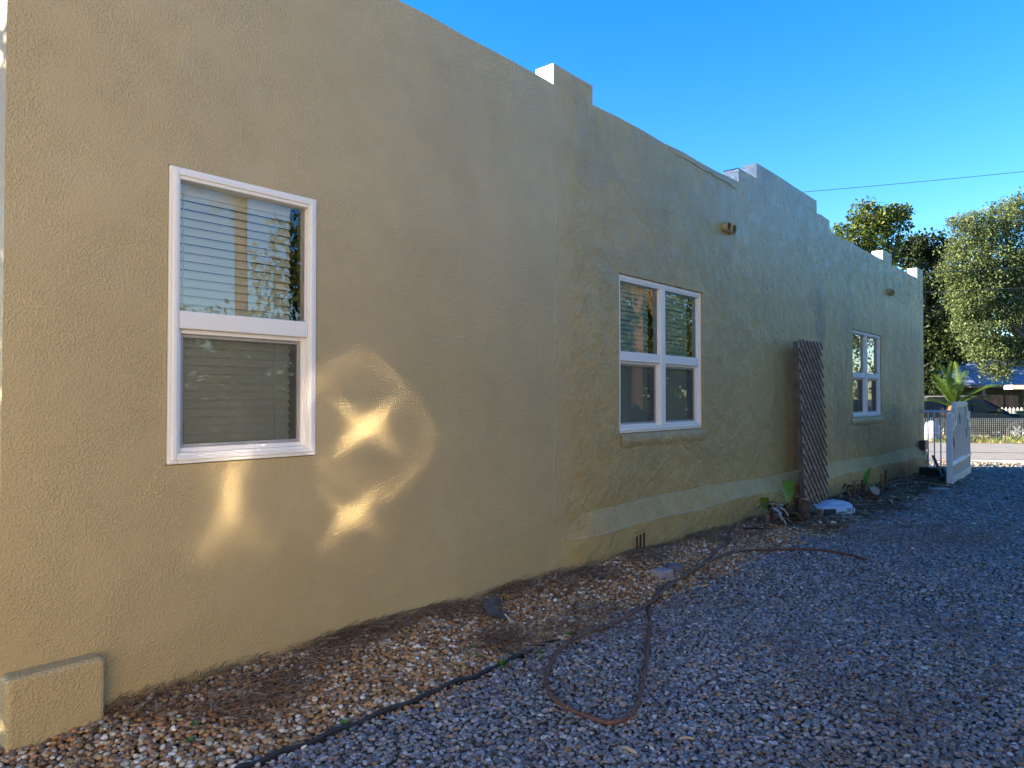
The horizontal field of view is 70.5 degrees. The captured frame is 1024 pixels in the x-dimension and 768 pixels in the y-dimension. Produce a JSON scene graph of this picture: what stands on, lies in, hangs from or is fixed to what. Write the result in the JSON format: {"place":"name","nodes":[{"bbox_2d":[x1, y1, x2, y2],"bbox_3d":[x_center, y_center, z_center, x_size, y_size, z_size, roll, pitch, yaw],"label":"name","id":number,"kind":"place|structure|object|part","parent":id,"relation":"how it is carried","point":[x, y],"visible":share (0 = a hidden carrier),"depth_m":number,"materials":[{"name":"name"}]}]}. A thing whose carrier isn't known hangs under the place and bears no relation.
{"place":"outdoors","nodes":[
{"label":"outdoors","id":0,"kind":"place"},
{"bbox_2d":[0,515,794,767],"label":"soil bank","id":1,"kind":"structure","parent":0,"point":[82,734],"depth_m":3.41,"materials":[{"name":"brown soil"}]},
{"bbox_2d":[67,514,774,733],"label":"pine needles","id":2,"kind":"object","parent":1,"relation":"on","point":[662,545],"visible":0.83,"depth_m":4.54,"materials":[{"name":"brown plant"}]},
{"bbox_2d":[242,561,1023,767],"bbox_3d":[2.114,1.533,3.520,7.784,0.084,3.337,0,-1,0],"label":"gravel","id":3,"kind":"structure","parent":0,"point":[445,715],"depth_m":3.52,"materials":[{"name":"grey gravel"}]},
{"bbox_2d":[496,659,507,667],"bbox_3d":[-0.051,1.507,3.925,0.060,0.042,0.089,1,-1,-38],"label":"weed sprout","id":4,"kind":"object","parent":3,"relation":"on","point":[501,661],"visible":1,"depth_m":3.92,"materials":[{"name":"green plant"}]},
{"bbox_2d":[535,650,550,660],"bbox_3d":[0.183,1.528,4.097,0.022,0.019,0.195,-1,-1,33],"label":"dry stalk","id":5,"kind":"object","parent":3,"relation":"on","point":[539,656],"visible":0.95,"depth_m":4.06,"materials":[{"name":"beige plant"}]},
{"bbox_2d":[622,746,637,753],"bbox_3d":[0.488,1.514,3.001,0.020,0.021,0.078,1,-2,-45],"label":"dry stalk","id":6,"kind":"object","parent":3,"relation":"on","point":[630,749],"visible":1,"depth_m":2.99,"materials":[{"name":"beige plant"}]},
{"bbox_2d":[623,713,643,724],"bbox_3d":[0.550,1.517,3.292,0.018,0.018,0.149,-1,-2,45],"label":"dry stalk","id":7,"kind":"object","parent":3,"relation":"on","point":[632,717],"visible":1,"depth_m":3.29,"materials":[{"name":"beige plant"}]},
{"bbox_2d":[679,736,694,739],"bbox_3d":[0.749,1.517,3.106,0.070,0.016,0.014,0,-1,0],"label":"dry stalk","id":8,"kind":"object","parent":3,"relation":"on","point":[684,737],"visible":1,"depth_m":3.10,"materials":[{"name":"beige plant"}]},
{"bbox_2d":[543,523,867,724],"bbox_3d":[1.928,1.544,5.684,1.447,0.074,5.792,-1,-1,28],"label":"garden hose","id":9,"kind":"object","parent":3,"relation":"on","point":[660,590],"visible":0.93,"depth_m":4.38,"materials":[{"name":"brown rubber"}]},
{"bbox_2d":[752,644,772,647],"bbox_3d":[1.452,1.527,4.223,0.141,0.016,0.016,0,-1,10],"label":"dry stalk","id":10,"kind":"object","parent":3,"relation":"on","point":[762,645],"visible":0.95,"depth_m":4.22,"materials":[{"name":"beige plant"}]},
{"bbox_2d":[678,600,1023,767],"bbox_3d":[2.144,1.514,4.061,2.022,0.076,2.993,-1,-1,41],"label":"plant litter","id":11,"kind":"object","parent":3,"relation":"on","point":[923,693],"visible":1,"depth_m":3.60,"materials":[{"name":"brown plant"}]},
{"bbox_2d":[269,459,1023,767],"bbox_3d":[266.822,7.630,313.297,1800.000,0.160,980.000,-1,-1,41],"label":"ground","id":12,"kind":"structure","parent":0,"point":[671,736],"depth_m":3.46,"materials":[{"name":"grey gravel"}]},
{"bbox_2d":[234,638,560,767],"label":"garden edging","id":13,"kind":"object","parent":12,"relation":"on","point":[287,750],"visible":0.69,"depth_m":3.33,"materials":[{"name":"black plastic"}]},
{"bbox_2d":[0,0,927,755],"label":"stucco building","id":14,"kind":"structure","parent":12,"relation":"on","point":[318,318],"depth_m":4.39,"materials":[{"name":"beige paint"}]},
{"bbox_2d":[166,165,315,464],"bbox_3d":[-1.459,-0.335,3.910,0.163,1.472,0.837,-1,-1,41],"label":"window","id":15,"kind":"structure","parent":14,"relation":"in","point":[222,404],"depth_m":3.91,"materials":[{"name":"white plastic"}]},
{"bbox_2d":[619,274,701,432],"bbox_3d":[1.463,-0.268,7.336,0.163,1.472,1.682,-1,-1,41],"label":"window","id":16,"kind":"structure","parent":14,"relation":"in","point":[669,383],"depth_m":7.28,"materials":[{"name":"white plastic"}]},
{"bbox_2d":[852,329,880,417],"bbox_3d":[6.155,-0.164,12.750,0.163,1.472,1.752,-1,-1,41],"label":"window","id":17,"kind":"structure","parent":14,"relation":"in","point":[865,377],"depth_m":12.72,"materials":[{"name":"white plastic"}]},
{"bbox_2d":[919,440,927,464],"bbox_3d":[8.890,1.558,15.633,0.118,0.681,0.310,-1,-1,41],"label":"control box","id":18,"kind":"object","parent":14,"relation":"attached to","point":[923,444],"visible":0.91,"depth_m":15.54,"materials":[{"name":"black plastic"}]},
{"bbox_2d":[56,514,1021,767],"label":"fallen leaves","id":19,"kind":"object","parent":12,"relation":"on","point":[557,753],"visible":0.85,"depth_m":3.97,"materials":[{"name":"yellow plant"}]},
{"bbox_2d":[137,473,949,767],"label":"pebble bed soil","id":20,"kind":"structure","parent":12,"relation":"on","point":[222,739],"depth_m":4.23,"materials":[{"name":"brown soil"}]},
{"bbox_2d":[0,598,664,767],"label":"pebbles","id":21,"kind":"object","parent":20,"relation":"on","point":[171,754],"visible":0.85,"depth_m":3.52,"materials":[{"name":"gravel"}]},
{"bbox_2d":[185,736,195,742],"bbox_3d":[-1.367,1.511,3.075,0.044,0.020,0.042,0,-1,3],"label":"weed sprout","id":22,"kind":"object","parent":21,"relation":"on","point":[189,739],"visible":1,"depth_m":3.08,"materials":[{"name":"green plant"}]},
{"bbox_2d":[339,718,349,723],"bbox_3d":[-0.745,1.514,3.248,0.060,0.018,0.040,0,-1,19],"label":"weed sprout","id":23,"kind":"object","parent":21,"relation":"on","point":[343,721],"visible":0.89,"depth_m":3.25,"materials":[{"name":"green plant"}]},
{"bbox_2d":[81,527,774,751],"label":"pine needles","id":24,"kind":"object","parent":21,"relation":"on","point":[340,633],"visible":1,"depth_m":4.08,"materials":[{"name":"brown plant"}]},
{"bbox_2d":[1,557,746,767],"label":"pebbles","id":25,"kind":"object","parent":20,"relation":"on","point":[94,751],"visible":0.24,"depth_m":3.57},
{"bbox_2d":[482,598,511,622],"bbox_3d":[-0.099,1.496,4.769,0.148,0.138,0.175,1,-1,-31],"label":"plastic scrap","id":26,"kind":"object","parent":25,"relation":"on","point":[491,606],"visible":1,"depth_m":4.77,"materials":[{"name":"grey plastic"}]},
{"bbox_2d":[485,522,851,607],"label":"pebbles","id":27,"kind":"object","parent":20,"relation":"on","point":[690,559],"visible":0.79,"depth_m":6.11,"materials":[{"name":"gravel"}]},
{"bbox_2d":[651,567,672,579],"bbox_3d":[1.216,1.548,5.881,0.155,0.092,0.115,1,-1,-35],"label":"paver block","id":28,"kind":"object","parent":27,"relation":"on","point":[660,573],"depth_m":5.84,"materials":[{"name":"concrete"}]},
{"bbox_2d":[666,563,682,573],"bbox_3d":[1.361,1.559,6.085,0.120,0.086,0.150,0,-1,3],"label":"paver block","id":29,"kind":"object","parent":27,"relation":"on","point":[676,567],"depth_m":6.01,"materials":[{"name":"concrete"}]},
{"bbox_2d":[743,526,775,529],"bbox_3d":[2.766,1.605,8.044,0.418,0.038,0.100,0,-1,-6],"label":"dry husk","id":30,"kind":"object","parent":27,"relation":"on","point":[750,528],"visible":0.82,"depth_m":8.04,"materials":[{"name":"brown plant"}]},
{"bbox_2d":[751,480,816,530],"bbox_3d":[3.300,1.497,8.598,0.543,0.608,2.327,-1,-1,41],"label":"cut banana plant","id":31,"kind":"object","parent":20,"relation":"on","point":[787,489],"visible":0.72,"depth_m":8.46,"materials":[{"name":"green plant"}]},
{"bbox_2d":[793,494,798,508],"bbox_3d":[3.777,1.612,9.789,0.168,0.294,0.239,0,-1,-10],"label":"cut stump","id":32,"kind":"object","parent":20,"relation":"on","point":[796,498],"visible":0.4,"depth_m":9.70,"materials":[{"name":"brown wood"}]},
{"bbox_2d":[797,498,810,523],"bbox_3d":[3.445,1.528,8.588,0.197,0.353,0.162,1,-1,-35],"label":"cut stump","id":33,"kind":"object","parent":20,"relation":"on","point":[805,504],"visible":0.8,"depth_m":8.52,"materials":[{"name":"brown wood"}]},
{"bbox_2d":[793,338,828,504],"bbox_3d":[4.124,0.560,9.954,0.155,2.350,0.997,-1,-1,41],"label":"wooden trellis","id":34,"kind":"object","parent":20,"relation":"on","point":[809,400],"visible":0.83,"depth_m":9.85,"materials":[{"name":"brown wood"}]},
{"bbox_2d":[743,472,973,540],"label":"bark mulch","id":35,"kind":"object","parent":20,"relation":"on","point":[888,494],"visible":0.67,"depth_m":10.03,"materials":[{"name":"brown wood"}]},
{"bbox_2d":[810,499,854,516],"bbox_3d":[4.049,1.574,9.205,0.540,0.191,0.404,0,-1,-9],"label":"paper sack","id":36,"kind":"object","parent":35,"relation":"on","point":[838,507],"visible":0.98,"depth_m":9.04,"materials":[{"name":"white paper"}]},
{"bbox_2d":[740,466,988,524],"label":"pebbles","id":37,"kind":"object","parent":20,"relation":"on","point":[883,501],"visible":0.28,"depth_m":10.82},
{"bbox_2d":[842,467,890,497],"bbox_3d":[5.540,1.583,11.251,0.518,0.534,2.984,-1,-1,41],"label":"cut ginger plant","id":38,"kind":"object","parent":20,"relation":"on","point":[852,490],"visible":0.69,"depth_m":11.20,"materials":[{"name":"green plant"}]},
{"bbox_2d":[861,486,879,500],"bbox_3d":[5.304,1.674,10.746,0.210,0.312,0.301,0,-1,-21],"label":"cut stump","id":39,"kind":"object","parent":20,"relation":"on","point":[873,493],"visible":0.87,"depth_m":10.67,"materials":[{"name":"brown wood"}]},
{"bbox_2d":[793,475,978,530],"bbox_3d":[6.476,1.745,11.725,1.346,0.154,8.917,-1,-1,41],"label":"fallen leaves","id":40,"kind":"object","parent":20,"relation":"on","point":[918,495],"visible":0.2,"depth_m":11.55,"materials":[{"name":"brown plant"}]},
{"bbox_2d":[919,455,944,478],"bbox_3d":[8.398,1.647,14.282,0.422,0.434,0.881,0,-1,-3],"label":"gate opener","id":41,"kind":"object","parent":20,"relation":"on","point":[937,470],"visible":0.81,"depth_m":14.37,"materials":[{"name":"black metal"}]},
{"bbox_2d":[927,487,949,490],"bbox_3d":[7.109,1.757,12.085,0.300,0.050,0.140,0,-1,-4],"label":"paver block","id":42,"kind":"object","parent":20,"relation":"on","point":[938,488],"depth_m":12.03,"materials":[{"name":"grey concrete"}]},
{"bbox_2d":[946,401,970,486],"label":"driveway gate","id":43,"kind":"structure","parent":20,"relation":"on","point":[958,452],"depth_m":13.68,"materials":[{"name":"grey paint"}]},
{"bbox_2d":[836,467,1023,526],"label":"gravel","id":44,"kind":"structure","parent":12,"relation":"on","point":[979,496],"depth_m":10.17,"materials":[{"name":"grey gravel"}]},
{"bbox_2d":[923,410,950,469],"bbox_3d":[9.291,1.238,15.577,0.850,1.345,0.060,-1,-1,41],"label":"railing","id":45,"kind":"object","parent":12,"relation":"on","point":[938,411],"visible":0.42,"depth_m":15.69,"materials":[{"name":"grey metal"}]},
{"bbox_2d":[925,361,1002,420],"bbox_3d":[10.806,0.691,17.475,1.808,2.554,1.372,-1,-1,41],"label":"young palm","id":46,"kind":"object","parent":12,"relation":"on","point":[955,387],"visible":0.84,"depth_m":17.59,"materials":[{"name":"green plant"}]},
{"bbox_2d":[929,460,1020,468],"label":"fallen leaves","id":47,"kind":"object","parent":12,"relation":"on","point":[943,461],"visible":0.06,"depth_m":17.71,"materials":[{"name":"brown plant"}]},
{"bbox_2d":[929,461,1023,468],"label":"gravel","id":48,"kind":"structure","parent":12,"relation":"on","point":[1012,465],"depth_m":17.57,"materials":[{"name":"grey gravel"}]},
{"bbox_2d":[939,459,1023,463],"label":"kerb","id":49,"kind":"structure","parent":12,"relation":"on","point":[1011,461],"depth_m":18.95,"materials":[{"name":"concrete"}]},
{"bbox_2d":[399,0,1023,338],"label":"sky","id":50,"kind":"structure","parent":0,"point":[825,95],"materials":[{"name":"blue"}]},
{"bbox_2d":[818,508,822,519],"bbox_3d":[3.650,1.584,8.586,0.059,0.236,0.082,-1,-1,41],"label":"cut stump","id":51,"kind":"object","parent":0,"point":[820,515],"visible":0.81,"depth_m":8.56,"materials":[{"name":"brown wood"}]},
{"bbox_2d":[635,523,1023,607],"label":"gravel","id":52,"kind":"structure","parent":0,"point":[900,561],"depth_m":6.10,"materials":[{"name":"grey gravel"}]},
{"bbox_2d":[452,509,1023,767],"bbox_3d":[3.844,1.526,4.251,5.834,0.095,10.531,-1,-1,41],"label":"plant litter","id":53,"kind":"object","parent":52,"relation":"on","point":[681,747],"visible":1,"depth_m":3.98,"materials":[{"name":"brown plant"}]},
{"bbox_2d":[806,171,1023,191],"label":"overhead cable","id":54,"kind":"object","parent":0,"point":[912,182],"visible":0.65,"depth_m":27.14,"materials":[{"name":"black rubber"}]},
{"bbox_2d":[923,288,1021,292],"bbox_3d":[15.567,-3.042,22.063,13.656,0.707,0.028,0,-1,0],"label":"overhead cable","id":55,"kind":"object","parent":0,"point":[973,290],"visible":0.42,"depth_m":22.05,"materials":[{"name":"black rubber"}]},
{"bbox_2d":[924,434,1023,443],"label":"verge","id":56,"kind":"structure","parent":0,"point":[988,438],"depth_m":27.51,"materials":[{"name":"plant"}]},
{"bbox_2d":[830,195,915,271],"bbox_3d":[17.671,-3.421,36.015,4.788,11.968,3.191,0,-1,16],"label":"broadleaf tree","id":57,"kind":"object","parent":56,"relation":"on","point":[874,222],"visible":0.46,"depth_m":35.73,"materials":[{"name":"green plant"}]},
{"bbox_2d":[884,227,976,395],"bbox_3d":[21.902,-2.829,38.081,5.900,10.879,3.767,0,-1,10],"label":"broadleaf tree","id":58,"kind":"object","parent":56,"relation":"on","point":[937,344],"visible":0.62,"depth_m":37.52,"materials":[{"name":"green plant"}]},
{"bbox_2d":[924,421,939,441],"bbox_3d":[16.059,1.796,27.729,0.512,0.800,0.512,-1,-1,41],"label":"white drum","id":59,"kind":"object","parent":56,"relation":"on","point":[931,429],"visible":0.7,"depth_m":27.53,"materials":[{"name":"paint"}]},
{"bbox_2d":[924,263,995,370],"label":"broadleaf tree","id":60,"kind":"object","parent":56,"relation":"on","point":[940,305],"visible":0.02,"depth_m":43.10,"materials":[{"name":"green plant"}]},
{"bbox_2d":[924,395,1017,435],"bbox_3d":[13.609,1.410,33.641,17.680,1.799,0.038,0,-1,11],"label":"board fence","id":61,"kind":"object","parent":56,"relation":"on","point":[1006,401],"visible":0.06,"depth_m":32.04,"materials":[{"name":"brown wood"}]},
{"bbox_2d":[923,186,1023,383],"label":"oak tree","id":62,"kind":"object","parent":56,"relation":"on","point":[1007,313],"visible":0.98,"depth_m":31.17,"materials":[{"name":"green plant"}]},
{"bbox_2d":[924,396,1023,438],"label":"parked suv","id":63,"kind":"object","parent":56,"relation":"on","point":[977,413],"visible":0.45,"depth_m":28.66,"materials":[{"name":"paint"}]},
{"bbox_3d":[16.895,0.881,29.063,0.700,0.440,0.135,0,-1,11],"label":"side window","id":64,"kind":"part","parent":63,"relation":"part of","materials":[{"name":"black glass"}]},
{"bbox_3d":[17.768,0.863,28.894,0.920,0.470,0.144,0,-1,11],"label":"side window","id":65,"kind":"part","parent":63,"relation":"part of","materials":[{"name":"black glass"}]},
{"bbox_3d":[18.812,0.864,28.683,1.050,0.460,0.141,0,-1,11],"label":"side window","id":66,"kind":"part","parent":63,"relation":"part of","materials":[{"name":"black glass"}]},
{"bbox_2d":[926,336,1023,409],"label":"bungalow","id":67,"kind":"object","parent":56,"relation":"on","point":[972,380],"visible":0.23,"depth_m":39.72,"materials":[{"name":"blue metal"}]},
{"bbox_2d":[1004,385,1023,388],"bbox_3d":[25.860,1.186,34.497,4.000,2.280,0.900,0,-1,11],"label":"carport roof","id":68,"kind":"structure","parent":67,"relation":"attached to","point":[1013,386],"depth_m":34.46,"materials":[{"name":"white metal"}]},
{"bbox_2d":[926,418,1023,440],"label":"wire fence","id":69,"kind":"object","parent":56,"relation":"on","point":[992,424],"visible":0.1,"depth_m":27.79,"materials":[{"name":"grey metal"}]},
{"bbox_2d":[999,407,1022,433],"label":"picket fence","id":70,"kind":"object","parent":56,"relation":"on","point":[1013,409],"visible":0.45,"depth_m":31.03,"materials":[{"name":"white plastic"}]},
{"bbox_2d":[1008,410,1023,433],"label":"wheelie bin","id":71,"kind":"object","parent":56,"relation":"on","point":[1019,412],"visible":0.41,"depth_m":30.89,"materials":[{"name":"green plastic"}]},
{"bbox_2d":[926,267,1023,272],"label":"overhead cable","id":72,"kind":"object","parent":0,"point":[973,270],"visible":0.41,"depth_m":22.06,"materials":[{"name":"black rubber"}]},
{"bbox_2d":[927,443,1023,459],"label":"road","id":73,"kind":"structure","parent":0,"point":[1012,451],"depth_m":22.23,"materials":[{"name":"grey asphalt"}]},
{"bbox_2d":[940,359,1023,382],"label":"overhead cable","id":74,"kind":"object","parent":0,"point":[983,373],"visible":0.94,"depth_m":30.00,"materials":[{"name":"black rubber"}]}
]}

